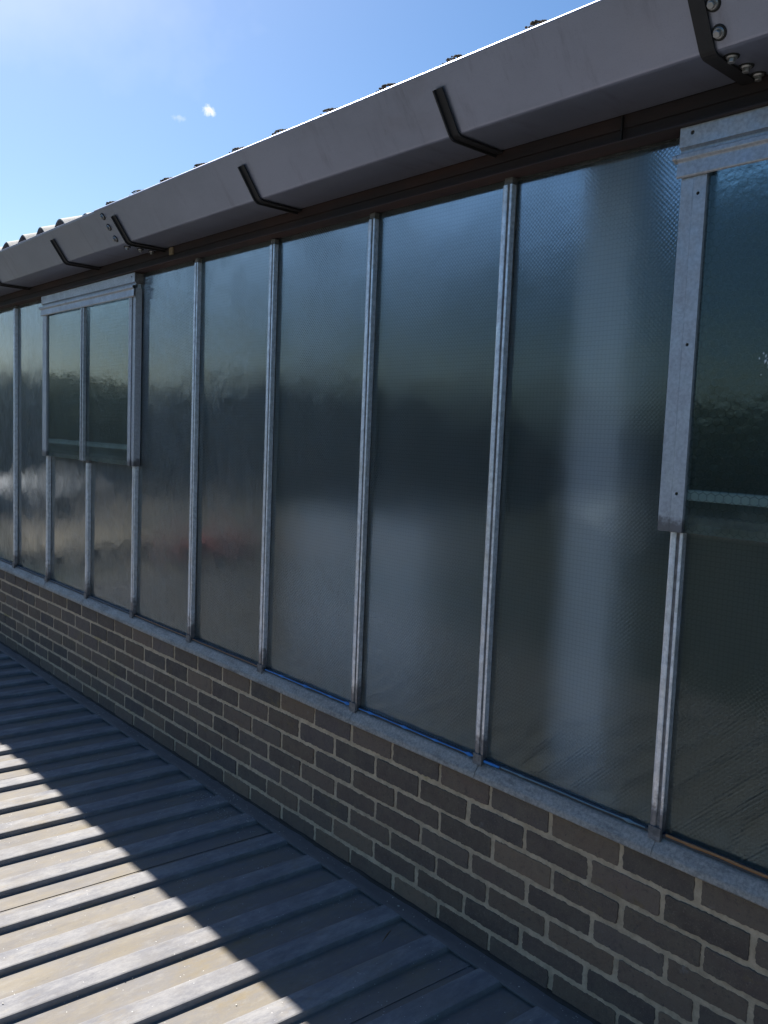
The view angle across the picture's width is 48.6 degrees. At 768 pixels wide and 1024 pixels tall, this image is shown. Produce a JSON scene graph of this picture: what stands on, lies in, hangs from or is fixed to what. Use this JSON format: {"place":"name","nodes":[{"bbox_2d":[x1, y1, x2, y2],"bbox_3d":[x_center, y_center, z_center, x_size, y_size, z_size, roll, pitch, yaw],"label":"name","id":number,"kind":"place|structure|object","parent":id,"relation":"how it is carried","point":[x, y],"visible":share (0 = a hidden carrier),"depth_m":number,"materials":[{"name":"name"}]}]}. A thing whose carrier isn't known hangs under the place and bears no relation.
{"place":"outdoors","nodes":[
{"label":"outdoors","id":0,"kind":"place"},
{"bbox_2d":[0,0,595,246],"label":"sky","id":1,"kind":"structure","parent":0,"point":[102,101],"materials":[{"name":"blue"}]},
{"bbox_3d":[-1.126,0.283,7.387,4.130,6.200,13.500,-2,7,-41],"label":"workshop interior","id":2,"kind":"object","parent":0,"visible":0},
{"bbox_2d":[0,19,546,249],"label":"corrugated roof","id":3,"kind":"structure","parent":2,"relation":"on","point":[59,222],"depth_m":3.90,"materials":[{"name":"grey metal"}]},
{"label":"ground","id":4,"kind":"structure","parent":0,"visible":0},
{"bbox_2d":[0,643,592,1023],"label":"roof","id":5,"kind":"structure","parent":4,"relation":"on","point":[85,834],"depth_m":2.81,"materials":[{"name":"metal"}]},
{"bbox_2d":[0,569,767,1023],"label":"brick wall","id":6,"kind":"structure","parent":5,"relation":"on","point":[590,925],"depth_m":2.74,"materials":[{"name":"grey brick"}]},
{"bbox_2d":[0,137,767,908],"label":"window wall","id":7,"kind":"structure","parent":6,"relation":"on","point":[394,477],"depth_m":2.70,"materials":[{"name":"grey metal"}]},
{"bbox_2d":[0,306,13,562],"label":"window pane","id":8,"kind":"structure","parent":7,"relation":"in","point":[6,315],"depth_m":5.91,"materials":[{"name":"clear glass"}]},
{"bbox_2d":[18,300,45,575],"bbox_3d":[-2.276,-0.486,5.526,0.009,1.764,0.590,-2,7,-41],"label":"window pane","id":9,"kind":"structure","parent":7,"relation":"in","point":[31,461],"depth_m":5.55,"materials":[{"name":"clear glass"}]},
{"bbox_2d":[51,456,85,591],"bbox_3d":[-1.892,0.053,5.115,0.006,0.796,0.590,-2,7,-41],"label":"window pane","id":10,"kind":"structure","parent":7,"relation":"in","point":[68,475],"depth_m":5.12,"materials":[{"name":"clear glass"}]},
{"bbox_2d":[39,272,143,465],"bbox_3d":[-1.672,-0.771,4.795,0.083,0.979,1.304,-2,7,-41],"label":"opening window","id":11,"kind":"structure","parent":7,"relation":"attached to","point":[91,378],"depth_m":4.68,"materials":[{"name":"clear glass"}]},
{"bbox_2d":[90,461,131,610],"bbox_3d":[-1.490,0.110,4.660,0.006,0.796,0.590,-2,7,-42],"label":"window pane","id":12,"kind":"structure","parent":7,"relation":"in","point":[111,484],"depth_m":4.66,"materials":[{"name":"clear glass"}]},
{"bbox_2d":[136,260,194,633],"bbox_3d":[-1.067,-0.315,4.163,0.009,1.764,0.590,-2,7,-42],"label":"window pane","id":13,"kind":"structure","parent":7,"relation":"in","point":[167,293],"depth_m":4.16,"materials":[{"name":"clear glass"}]},
{"bbox_2d":[195,240,270,663],"bbox_3d":[-0.664,-0.258,3.708,0.012,1.764,0.590,-2,7,-41],"label":"window pane","id":14,"kind":"structure","parent":7,"relation":"in","point":[234,283],"depth_m":3.70,"materials":[{"name":"clear glass"}]},
{"bbox_2d":[266,216,369,700],"bbox_3d":[-0.262,-0.200,3.254,0.008,1.764,0.590,-2,7,-41],"label":"window pane","id":15,"kind":"structure","parent":7,"relation":"in","point":[321,288],"depth_m":3.24,"materials":[{"name":"clear glass"}]},
{"bbox_2d":[0,75,767,309],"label":"eaves beam","id":16,"kind":"structure","parent":7,"relation":"attached to","point":[655,124],"depth_m":2.59,"materials":[{"name":"metal"}]},
{"bbox_2d":[0,0,767,295],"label":"box gutter","id":17,"kind":"object","parent":16,"relation":"attached to","point":[596,61],"visible":1,"depth_m":2.37,"materials":[{"name":"metal"}]},
{"bbox_2d":[361,181,504,751],"bbox_3d":[0.141,-0.143,2.799,0.009,1.764,0.590,-2,7,-41],"label":"window pane","id":18,"kind":"structure","parent":7,"relation":"in","point":[438,262],"depth_m":2.78,"materials":[{"name":"clear glass"}]},
{"bbox_2d":[486,137,681,825],"bbox_3d":[0.544,-0.086,2.345,0.012,1.764,0.590,-2,7,-41],"label":"window pane","id":19,"kind":"structure","parent":7,"relation":"in","point":[583,557],"depth_m":2.33,"materials":[{"name":"clear glass"}]},
{"bbox_2d":[657,106,767,542],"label":"opening window","id":20,"kind":"structure","parent":7,"relation":"attached to","point":[714,475],"depth_m":1.99,"materials":[{"name":"grey glass"}]},
{"bbox_2d":[665,533,767,873],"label":"window pane","id":21,"kind":"structure","parent":7,"relation":"in","point":[717,802],"depth_m":2.05,"materials":[{"name":"clear glass"}]}
]}

